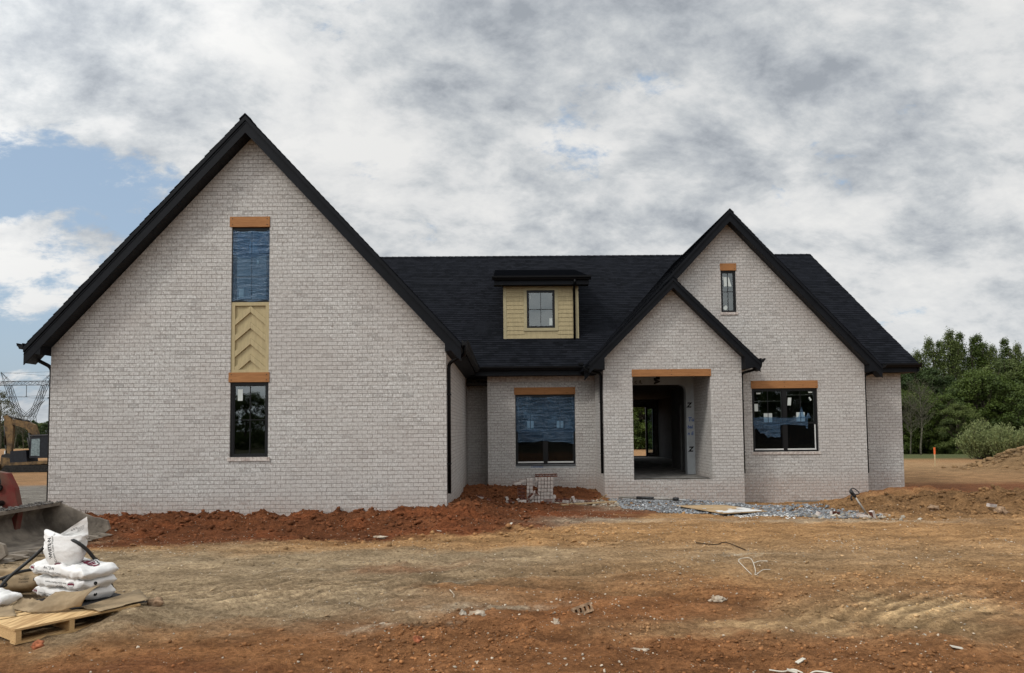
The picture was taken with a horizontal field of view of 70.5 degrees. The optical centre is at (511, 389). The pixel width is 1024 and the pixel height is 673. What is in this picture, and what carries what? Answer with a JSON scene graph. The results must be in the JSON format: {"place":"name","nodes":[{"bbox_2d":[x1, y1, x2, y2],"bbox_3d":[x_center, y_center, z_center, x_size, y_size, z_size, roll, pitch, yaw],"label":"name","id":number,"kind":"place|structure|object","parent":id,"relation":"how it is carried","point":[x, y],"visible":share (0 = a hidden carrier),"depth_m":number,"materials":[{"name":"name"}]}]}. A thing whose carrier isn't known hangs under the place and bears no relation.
{"place":"outdoors","nodes":[
{"label":"outdoors","id":0,"kind":"place"},
{"bbox_2d":[0,447,1023,672],"bbox_3d":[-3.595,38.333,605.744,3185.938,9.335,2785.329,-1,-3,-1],"label":"ground","id":1,"kind":"structure","parent":0,"point":[401,578],"depth_m":7.76,"materials":[{"name":"soil"}]},
{"bbox_2d":[1,420,4,448],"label":"tree","id":2,"kind":"object","parent":1,"relation":"on","point":[2,445],"visible":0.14,"depth_m":218.76,"materials":[{"name":"green plant"}]},
{"bbox_2d":[0,390,16,448],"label":"tree","id":3,"kind":"object","parent":1,"relation":"on","point":[3,396],"visible":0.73,"depth_m":149.20,"materials":[{"name":"green plant"}]},
{"bbox_2d":[11,411,25,448],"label":"tree","id":4,"kind":"object","parent":1,"relation":"on","point":[18,427],"visible":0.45,"depth_m":138.93,"materials":[{"name":"green plant"}]},
{"bbox_2d":[0,575,38,592],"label":"cement bag","id":5,"kind":"object","parent":1,"relation":"on","point":[23,584],"visible":0.66,"depth_m":7.47,"materials":[{"name":"brown paper"}]},
{"bbox_2d":[0,568,31,580],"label":"rubber hose","id":6,"kind":"object","parent":5,"relation":"on","point":[18,572],"visible":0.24,"depth_m":7.46,"materials":[{"name":"black rubber"}]},
{"bbox_2d":[14,425,26,447],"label":"tree","id":7,"kind":"object","parent":1,"relation":"on","point":[20,441],"visible":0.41,"depth_m":226.56,"materials":[{"name":"green plant"}]},
{"bbox_2d":[0,565,42,575],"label":"cement bag","id":8,"kind":"object","parent":1,"relation":"on","point":[4,571],"visible":0.3,"depth_m":8.09,"materials":[{"name":"brown paper"}]},
{"bbox_2d":[16,429,27,447],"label":"tree","id":9,"kind":"object","parent":1,"relation":"on","point":[26,446],"visible":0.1,"depth_m":236.49,"materials":[{"name":"green plant"}]},
{"bbox_2d":[16,414,29,448],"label":"tree","id":10,"kind":"object","parent":1,"relation":"on","point":[23,429],"visible":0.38,"depth_m":143.69,"materials":[{"name":"green plant"}]},
{"bbox_2d":[0,415,47,472],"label":"excavator","id":11,"kind":"object","parent":1,"relation":"on","point":[11,460],"visible":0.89,"depth_m":53.50,"materials":[{"name":"paint"}]},
{"bbox_2d":[0,372,48,421],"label":"transmission tower","id":12,"kind":"structure","parent":1,"relation":"on","point":[33,409],"depth_m":397.58,"materials":[{"name":"metal"}]},
{"bbox_2d":[24,420,41,443],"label":"tree","id":13,"kind":"object","parent":1,"relation":"on","point":[36,423],"visible":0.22,"depth_m":228.72,"materials":[{"name":"green plant"}]},
{"bbox_2d":[30,639,44,649],"bbox_3d":[-3.764,2.032,5.762,0.114,0.090,0.088,-1,-3,-1],"label":"brick chunk","id":14,"kind":"object","parent":1,"relation":"on","point":[37,644],"visible":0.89,"depth_m":5.74,"materials":[{"name":"orange brick"}]},
{"bbox_2d":[39,421,47,433],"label":"tree","id":15,"kind":"object","parent":1,"relation":"on","point":[45,424],"visible":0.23,"depth_m":235.99,"materials":[{"name":"green plant"}]},
{"bbox_2d":[0,471,112,563],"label":"front loader","id":16,"kind":"object","parent":1,"relation":"on","point":[22,533],"visible":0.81,"depth_m":11.42,"materials":[{"name":"metal"}]},
{"bbox_2d":[0,500,62,510],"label":"rubble","id":17,"kind":"object","parent":16,"relation":"on","point":[26,505],"visible":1,"depth_m":11.39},
{"bbox_2d":[0,603,140,644],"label":"pallet","id":18,"kind":"object","parent":1,"relation":"on","point":[12,628],"visible":0.52,"depth_m":6.14,"materials":[{"name":"brown wood"}]},
{"bbox_2d":[0,605,15,616],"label":"kraft wrapper","id":19,"kind":"object","parent":18,"relation":"on","point":[7,611],"visible":1,"depth_m":6.28,"materials":[{"name":"brown paper"}]},
{"bbox_2d":[0,588,21,606],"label":"cement bag","id":20,"kind":"object","parent":18,"relation":"on","point":[8,597],"visible":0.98,"depth_m":6.51,"materials":[{"name":"white paper"}]},
{"bbox_2d":[10,597,41,611],"bbox_3d":[-4.329,1.921,6.504,0.420,0.075,0.209,-2,-3,25],"label":"kraft wrapper","id":21,"kind":"object","parent":18,"relation":"on","point":[24,604],"visible":0.89,"depth_m":6.50,"materials":[{"name":"brown paper"}]},
{"bbox_2d":[26,585,99,612],"bbox_3d":[-3.946,1.842,6.409,0.557,0.202,0.158,0,-3,-10],"label":"kraft wrapper","id":22,"kind":"object","parent":18,"relation":"on","point":[59,601],"visible":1,"depth_m":6.36,"materials":[{"name":"brown paper"}]},
{"bbox_2d":[37,593,146,609],"bbox_3d":[-3.918,1.963,6.728,0.974,0.013,0.591,-3,-4,37],"label":"slip sheet","id":23,"kind":"object","parent":18,"relation":"on","point":[86,602],"visible":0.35,"depth_m":6.70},
{"bbox_2d":[32,584,115,599],"bbox_3d":[-4.242,1.905,6.784,0.713,0.161,0.696,-2,-3,25],"label":"cement bag","id":24,"kind":"object","parent":23,"relation":"on","point":[96,593],"visible":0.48,"depth_m":6.81,"materials":[{"name":"white paper"}]},
{"bbox_2d":[34,574,116,590],"bbox_3d":[-4.154,1.806,6.900,0.722,0.161,0.390,-2,-3,26],"label":"cement bag","id":25,"kind":"object","parent":24,"relation":"on","point":[46,580],"visible":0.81,"depth_m":6.74,"materials":[{"name":"white paper"}]},
{"bbox_2d":[30,557,118,579],"bbox_3d":[-4.152,1.690,6.873,0.731,0.173,0.399,-2,-3,22],"label":"cement bag","id":26,"kind":"object","parent":25,"relation":"on","point":[87,569],"visible":0.92,"depth_m":6.73,"materials":[{"name":"white paper"}]},
{"bbox_2d":[43,517,87,565],"bbox_3d":[-4.213,1.420,6.654,0.395,0.460,0.609,-1,-3,-1],"label":"cement bag","id":27,"kind":"object","parent":26,"relation":"on","point":[61,548],"visible":0.95,"depth_m":6.78,"materials":[{"name":"white paper"}]},
{"bbox_2d":[0,539,113,587],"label":"rubber hose","id":28,"kind":"object","parent":27,"relation":"on","point":[41,549],"visible":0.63,"depth_m":7.14,"materials":[{"name":"black rubber"}]},
{"bbox_2d":[82,589,148,610],"bbox_3d":[-3.579,1.949,6.725,0.410,0.022,0.808,-1,-3,14],"label":"kraft sheet","id":29,"kind":"object","parent":18,"relation":"on","point":[138,595],"visible":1,"depth_m":6.65,"materials":[{"name":"brown paper"}]},
{"bbox_2d":[147,596,163,606],"bbox_3d":[-3.347,2.006,6.817,0.164,0.118,0.120,-1,-3,-1],"label":"stone","id":30,"kind":"object","parent":1,"relation":"on","point":[156,601],"visible":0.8,"depth_m":6.79,"materials":[{"name":"beige stone"}]},
{"bbox_2d":[373,535,387,538],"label":"stone","id":31,"kind":"object","parent":1,"relation":"on","point":[381,537],"visible":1,"depth_m":11.83,"materials":[{"name":"stone"}]},
{"bbox_2d":[413,635,422,642],"bbox_3d":[-0.768,2.020,5.840,0.100,0.084,0.068,-1,-3,-1],"label":"stone","id":32,"kind":"object","parent":1,"relation":"on","point":[417,639],"visible":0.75,"depth_m":5.82,"materials":[{"name":"orange stone"}]},
{"bbox_2d":[459,609,466,614],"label":"stone","id":33,"kind":"object","parent":1,"relation":"on","point":[462,612],"visible":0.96,"depth_m":6.68,"materials":[{"name":"white stone"}]},
{"bbox_2d":[16,113,921,515],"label":"brick house","id":34,"kind":"structure","parent":1,"relation":"on","point":[246,319],"depth_m":14.77,"materials":[{"name":"brick"}]},
{"bbox_2d":[230,382,267,456],"bbox_3d":[-5.263,0.599,14.572,0.765,1.500,0.065,-1,-3,-1],"label":"window","id":35,"kind":"structure","parent":34,"relation":"in","point":[233,384],"depth_m":14.55,"materials":[{"name":"black glass"}]},
{"bbox_2d":[232,227,269,301],"bbox_3d":[-5.293,-2.534,14.729,0.765,1.535,0.091,-1,-3,-1],"label":"window","id":36,"kind":"structure","parent":34,"relation":"in","point":[253,249],"depth_m":14.72,"materials":[{"name":"black glass"}]},
{"bbox_2d":[527,290,554,327],"bbox_3d":[0.908,-2.544,22.905,0.885,1.200,0.065,-1,-3,-1],"label":"window","id":37,"kind":"structure","parent":34,"relation":"in","point":[528,291],"depth_m":22.89,"materials":[{"name":"grey glass"}]},
{"bbox_2d":[515,394,575,464],"bbox_3d":[0.997,1.190,21.729,1.790,2.095,0.100,-1,-3,-1],"label":"window","id":38,"kind":"structure","parent":34,"relation":"in","point":[545,446],"depth_m":21.70,"materials":[{"name":"black glass"}]},
{"bbox_2d":[720,271,735,311],"bbox_3d":[6.226,-2.828,20.918,0.438,1.210,0.065,-1,-3,-1],"label":"window","id":39,"kind":"structure","parent":34,"relation":"in","point":[727,283],"depth_m":20.90,"materials":[{"name":"black glass"}]},
{"bbox_2d":[752,388,818,451],"bbox_3d":[7.791,0.859,20.715,1.880,1.805,0.102,-1,-3,-1],"label":"window","id":40,"kind":"structure","parent":34,"relation":"in","point":[768,436],"depth_m":20.69,"materials":[{"name":"black glass"}]},
{"bbox_2d":[468,610,485,615],"bbox_3d":[-0.319,2.054,6.637,0.186,0.076,0.108,-1,-3,-1],"label":"stone","id":41,"kind":"object","parent":1,"relation":"on","point":[480,612],"visible":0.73,"depth_m":6.61,"materials":[{"name":"stone"}]},
{"bbox_2d":[2,515,1023,672],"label":"clods","id":42,"kind":"object","parent":1,"relation":"on","point":[712,659],"visible":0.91,"depth_m":6.14,"materials":[{"name":"brown soil"}]},
{"bbox_2d":[4,494,1023,672],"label":"pale pebbles","id":43,"kind":"object","parent":1,"relation":"on","point":[604,670],"visible":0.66,"depth_m":7.63,"materials":[{"name":"beige stone"}]},
{"bbox_2d":[527,493,534,499],"bbox_3d":[0.484,2.668,18.198,0.194,0.066,0.083,-42,37,-26],"label":"loose brick","id":44,"kind":"object","parent":1,"relation":"on","point":[530,496],"visible":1,"depth_m":18.17,"materials":[{"name":"grey brick"}]},
{"bbox_2d":[86,483,1023,549],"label":"dug clods","id":45,"kind":"object","parent":1,"relation":"on","point":[393,524],"visible":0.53,"depth_m":13.70,"materials":[{"name":"brown soil"}]},
{"bbox_2d":[553,618,559,623],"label":"stone","id":46,"kind":"object","parent":1,"relation":"on","point":[556,621],"visible":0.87,"depth_m":6.39,"materials":[{"name":"stone"}]},
{"bbox_2d":[570,602,593,613],"bbox_3d":[0.664,2.083,6.854,0.194,0.090,0.070,-16,-24,-13],"label":"cored brick","id":47,"kind":"object","parent":1,"relation":"on","point":[590,609],"visible":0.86,"depth_m":6.83,"materials":[{"name":"beige brick"}]},
{"bbox_2d":[560,501,616,505],"bbox_3d":[1.881,2.765,17.672,1.471,0.055,0.090,0,-3,-18],"label":"timber offcut","id":48,"kind":"object","parent":1,"relation":"on","point":[589,503],"visible":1,"depth_m":17.66,"materials":[{"name":"brown wood"}]},
{"bbox_2d":[554,498,627,506],"bbox_3d":[1.901,2.838,18.167,1.782,0.169,2.142,-1,-3,-1],"label":"rubble","id":49,"kind":"object","parent":1,"relation":"on","point":[614,504],"visible":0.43,"depth_m":17.79,"materials":[{"name":"grey gravel"}]},
{"bbox_2d":[633,410,649,448],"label":"tree","id":50,"kind":"object","parent":1,"relation":"on","point":[643,431],"visible":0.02,"depth_m":80.84,"materials":[{"name":"green plant"}]},
{"bbox_2d":[634,648,649,650],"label":"stone","id":51,"kind":"object","parent":1,"relation":"on","point":[643,649],"visible":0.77,"depth_m":5.75,"materials":[{"name":"stone"}]},
{"bbox_2d":[633,407,652,449],"bbox_3d":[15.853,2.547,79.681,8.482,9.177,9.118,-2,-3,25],"label":"tree","id":52,"kind":"object","parent":1,"relation":"on","point":[641,440],"visible":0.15,"depth_m":78.81,"materials":[{"name":"green plant"}]},
{"bbox_2d":[708,595,726,601],"bbox_3d":[2.061,2.100,7.253,0.196,0.078,0.122,-1,-3,-1],"label":"stone","id":53,"kind":"object","parent":1,"relation":"on","point":[717,598],"visible":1,"depth_m":7.22,"materials":[{"name":"stone"}]},
{"bbox_2d":[696,542,745,550],"bbox_3d":[3.035,2.264,10.568,0.756,0.083,0.142,-3,-4,32],"label":"twig","id":54,"kind":"object","parent":1,"relation":"on","point":[720,543],"visible":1,"depth_m":10.55,"materials":[{"name":"brown wood"}]},
{"bbox_2d":[738,557,770,574],"bbox_3d":[2.861,2.123,8.745,0.279,0.139,0.406,1,-4,-33],"label":"plastic strap","id":55,"kind":"object","parent":1,"relation":"on","point":[754,566],"visible":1,"depth_m":8.66,"materials":[{"name":"white plastic"}]},
{"bbox_2d":[769,669,802,672],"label":"paper scrap","id":56,"kind":"object","parent":1,"relation":"on","point":[785,670],"visible":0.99,"depth_m":5.21,"materials":[{"name":"white paper"}]},
{"bbox_2d":[795,657,804,663],"bbox_3d":[2.110,1.981,5.303,0.073,0.029,0.035,1,-3,-21],"label":"paper scrap","id":57,"kind":"object","parent":1,"relation":"on","point":[800,660],"visible":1,"depth_m":5.30,"materials":[{"name":"white paper"}]},
{"bbox_2d":[810,670,830,672],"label":"paper scrap","id":58,"kind":"object","parent":1,"relation":"on","point":[820,671],"visible":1,"depth_m":5.10,"materials":[{"name":"white paper"}]},
{"bbox_2d":[794,512,921,520],"bbox_3d":[6.684,2.449,14.048,2.266,0.158,1.038,-2,-3,23],"label":"rubble","id":59,"kind":"object","parent":1,"relation":"on","point":[870,517],"visible":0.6,"depth_m":13.90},
{"bbox_2d":[849,488,867,514],"bbox_3d":[6.935,2.270,14.453,0.388,0.623,0.072,-1,-3,10],"label":"yard hydrant","id":60,"kind":"object","parent":1,"relation":"on","point":[852,493],"visible":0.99,"depth_m":14.46,"materials":[{"name":"metal"}]},
{"bbox_2d":[856,513,867,517],"bbox_3d":[6.671,2.397,13.811,0.194,0.066,0.083,11,1,20],"label":"loose brick","id":61,"kind":"object","parent":1,"relation":"on","point":[860,514],"visible":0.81,"depth_m":13.78,"materials":[{"name":"white brick"}]},
{"bbox_2d":[869,510,875,518],"bbox_3d":[6.822,2.386,13.713,0.066,0.194,0.083,-21,8,-25],"label":"loose brick","id":62,"kind":"object","parent":1,"relation":"on","point":[872,513],"visible":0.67,"depth_m":13.68,"materials":[{"name":"white brick"}]},
{"bbox_2d":[901,373,915,385],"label":"tree","id":63,"kind":"object","parent":1,"relation":"on","point":[908,375],"depth_m":96.35,"materials":[{"name":"green plant"}]},
{"bbox_2d":[900,374,924,440],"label":"tree","id":64,"kind":"object","parent":1,"relation":"on","point":[904,382],"visible":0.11,"depth_m":89.40,"materials":[{"name":"green plant"}]},
{"bbox_2d":[902,392,929,453],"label":"tree","id":65,"kind":"object","parent":1,"relation":"on","point":[910,422],"visible":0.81,"depth_m":84.15,"materials":[{"name":"green plant"}]},
{"bbox_2d":[901,388,933,453],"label":"tree","id":66,"kind":"object","parent":1,"relation":"on","point":[906,447],"visible":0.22,"depth_m":86.44,"materials":[{"name":"green plant"}]},
{"bbox_2d":[913,349,924,384],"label":"tree","id":67,"kind":"object","parent":1,"relation":"on","point":[917,357],"visible":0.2,"depth_m":104.66,"materials":[{"name":"green plant"}]},
{"bbox_2d":[902,386,937,453],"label":"tree","id":68,"kind":"object","parent":1,"relation":"on","point":[907,388],"visible":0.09,"depth_m":88.77,"materials":[{"name":"green plant"}]},
{"bbox_2d":[902,379,941,454],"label":"tree","id":69,"kind":"object","parent":1,"relation":"on","point":[921,414],"visible":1,"depth_m":80.35,"materials":[{"name":"green plant"}]},
{"bbox_2d":[907,367,936,429],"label":"tree","id":70,"kind":"object","parent":1,"relation":"on","point":[916,373],"visible":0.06,"depth_m":97.96,"materials":[{"name":"green plant"}]},
{"bbox_2d":[908,381,947,441],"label":"tree","id":71,"kind":"object","parent":1,"relation":"on","point":[934,396],"visible":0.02,"depth_m":91.20,"materials":[{"name":"green plant"}]},
{"bbox_2d":[921,336,941,392],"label":"tree","id":72,"kind":"object","parent":1,"relation":"on","point":[928,348],"visible":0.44,"depth_m":104.70,"materials":[{"name":"green plant"}]},
{"bbox_2d":[914,367,949,426],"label":"tree","id":73,"kind":"object","parent":1,"relation":"on","point":[931,372],"visible":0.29,"depth_m":96.14,"materials":[{"name":"green plant"}]},
{"bbox_2d":[902,392,961,453],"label":"tree","id":74,"kind":"object","parent":1,"relation":"on","point":[924,451],"visible":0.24,"depth_m":87.50,"materials":[{"name":"green plant"}]},
{"bbox_2d":[927,504,939,510],"bbox_3d":[8.753,2.470,15.075,0.236,0.172,0.221,-1,-3,-1],"label":"stone","id":75,"kind":"object","parent":1,"relation":"on","point":[930,507],"visible":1,"depth_m":15.03,"materials":[{"name":"beige stone"}]},
{"bbox_2d":[933,447,935,465],"bbox_3d":[22.216,3.570,38.097,0.072,1.080,0.052,-1,-3,-1],"label":"survey stake","id":76,"kind":"object","parent":1,"relation":"on","point":[934,456],"visible":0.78,"depth_m":38.08,"materials":[{"name":"brown wood"}]},
{"bbox_2d":[932,339,948,375],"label":"tree","id":77,"kind":"object","parent":1,"relation":"on","point":[937,345],"visible":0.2,"depth_m":106.90,"materials":[{"name":"green plant"}]},
{"bbox_2d":[903,393,979,453],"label":"tree","id":78,"kind":"object","parent":1,"relation":"on","point":[942,398],"visible":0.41,"depth_m":85.73,"materials":[{"name":"green plant"}]},
{"bbox_2d":[934,327,964,388],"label":"tree","id":79,"kind":"object","parent":1,"relation":"on","point":[949,344],"visible":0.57,"depth_m":103.65,"materials":[{"name":"green plant"}]},
{"bbox_2d":[937,375,967,402],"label":"tree","id":80,"kind":"object","parent":1,"relation":"on","point":[949,378],"visible":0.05,"depth_m":99.23,"materials":[{"name":"green plant"}]},
{"bbox_2d":[942,340,968,379],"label":"tree","id":81,"kind":"object","parent":1,"relation":"on","point":[962,353],"visible":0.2,"depth_m":104.47,"materials":[{"name":"green plant"}]},
{"bbox_2d":[935,401,980,453],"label":"tree","id":82,"kind":"object","parent":1,"relation":"on","point":[959,412],"visible":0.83,"depth_m":83.03,"materials":[{"name":"green plant"}]},
{"bbox_2d":[951,330,969,379],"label":"tree","id":83,"kind":"object","parent":1,"relation":"on","point":[958,337],"visible":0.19,"depth_m":105.91,"materials":[{"name":"green plant"}]},
{"bbox_2d":[934,381,1010,452],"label":"tree","id":84,"kind":"object","parent":1,"relation":"on","point":[971,397],"visible":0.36,"depth_m":86.94,"materials":[{"name":"green plant"}]},
{"bbox_2d":[963,335,987,386],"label":"tree","id":85,"kind":"object","parent":1,"relation":"on","point":[971,350],"visible":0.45,"depth_m":104.77,"materials":[{"name":"green plant"}]},
{"bbox_2d":[954,417,999,458],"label":"willow bush","id":86,"kind":"object","parent":1,"relation":"on","point":[977,447],"visible":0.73,"depth_m":62.09,"materials":[{"name":"green plant"}]},
{"bbox_2d":[969,332,990,385],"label":"tree","id":87,"kind":"object","parent":1,"relation":"on","point":[981,347],"visible":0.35,"depth_m":104.64,"materials":[{"name":"green plant"}]},
{"bbox_2d":[939,365,1023,443],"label":"tree","id":88,"kind":"object","parent":1,"relation":"on","point":[982,377],"visible":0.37,"depth_m":86.40,"materials":[{"name":"green plant"}]},
{"bbox_2d":[941,446,1023,469],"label":"heap clods","id":89,"kind":"object","parent":1,"relation":"on","point":[1017,451],"visible":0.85,"depth_m":34.38,"materials":[{"name":"brown soil"}]},
{"bbox_2d":[986,503,996,506],"bbox_3d":[9.859,2.373,14.897,0.194,0.066,0.083,7,2,-20],"label":"loose brick","id":90,"kind":"object","parent":1,"relation":"on","point":[991,505],"visible":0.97,"depth_m":14.86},
{"bbox_2d":[984,343,1001,372],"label":"tree","id":91,"kind":"object","parent":1,"relation":"on","point":[991,354],"visible":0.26,"depth_m":103.88,"materials":[{"name":"green plant"}]},
{"bbox_2d":[966,358,1023,431],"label":"tree","id":92,"kind":"object","parent":1,"relation":"on","point":[1010,366],"visible":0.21,"depth_m":89.91,"materials":[{"name":"green plant"}]},
{"bbox_2d":[993,506,1008,514],"bbox_3d":[9.781,2.429,14.490,0.292,0.208,0.240,-1,-3,-1],"label":"stone","id":93,"kind":"object","parent":1,"relation":"on","point":[1000,509],"visible":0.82,"depth_m":14.43,"materials":[{"name":"beige stone"}]},
{"bbox_2d":[979,380,1023,436],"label":"tree","id":94,"kind":"object","parent":1,"relation":"on","point":[1017,407],"visible":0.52,"depth_m":83.53,"materials":[{"name":"green plant"}]},
{"bbox_2d":[980,422,1023,455],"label":"willow bush","id":95,"kind":"object","parent":1,"relation":"on","point":[1001,441],"visible":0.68,"depth_m":59.72,"materials":[{"name":"green plant"}]},
{"bbox_2d":[996,336,1012,361],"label":"tree","id":96,"kind":"object","parent":1,"relation":"on","point":[1005,351],"visible":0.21,"depth_m":106.03,"materials":[{"name":"green plant"}]},
{"bbox_2d":[993,360,1023,429],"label":"tree","id":97,"kind":"object","parent":1,"relation":"on","point":[1019,380],"visible":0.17,"depth_m":88.05,"materials":[{"name":"green plant"}]},
{"bbox_2d":[1005,426,1023,446],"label":"willow bush","id":98,"kind":"object","parent":1,"relation":"on","point":[1021,432],"visible":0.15,"depth_m":59.88,"materials":[{"name":"green plant"}]},
{"bbox_2d":[1008,341,1023,363],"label":"tree","id":99,"kind":"object","parent":1,"relation":"on","point":[1017,354],"visible":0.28,"depth_m":104.88,"materials":[{"name":"green plant"}]},
{"bbox_2d":[0,0,1023,422],"label":"sky","id":100,"kind":"structure","parent":0,"point":[881,142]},
{"bbox_2d":[608,498,882,518],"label":"gravel","id":101,"kind":"structure","parent":0,"point":[662,507],"depth_m":16.36,"materials":[{"name":"grey gravel"}]},
{"bbox_2d":[618,496,678,500],"bbox_3d":[3.317,2.639,17.710,1.572,0.093,0.090,-3,-4,35],"label":"prop pole","id":102,"kind":"object","parent":101,"relation":"on","point":[654,498],"visible":1,"depth_m":17.64,"materials":[{"name":"metal"}]},
{"bbox_2d":[676,505,766,513],"bbox_3d":[4.630,2.608,15.901,1.196,0.107,2.246,0,-3,-12],"label":"plywood sheet","id":103,"kind":"object","parent":101,"relation":"on","point":[724,509],"visible":1,"depth_m":15.66,"materials":[{"name":"beige wood"}]},
{"bbox_2d":[736,513,822,518],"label":"plaster crumbs","id":104,"kind":"object","parent":101,"relation":"on","point":[740,516],"visible":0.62,"depth_m":14.28,"materials":[{"name":"grey gravel"}]}
]}

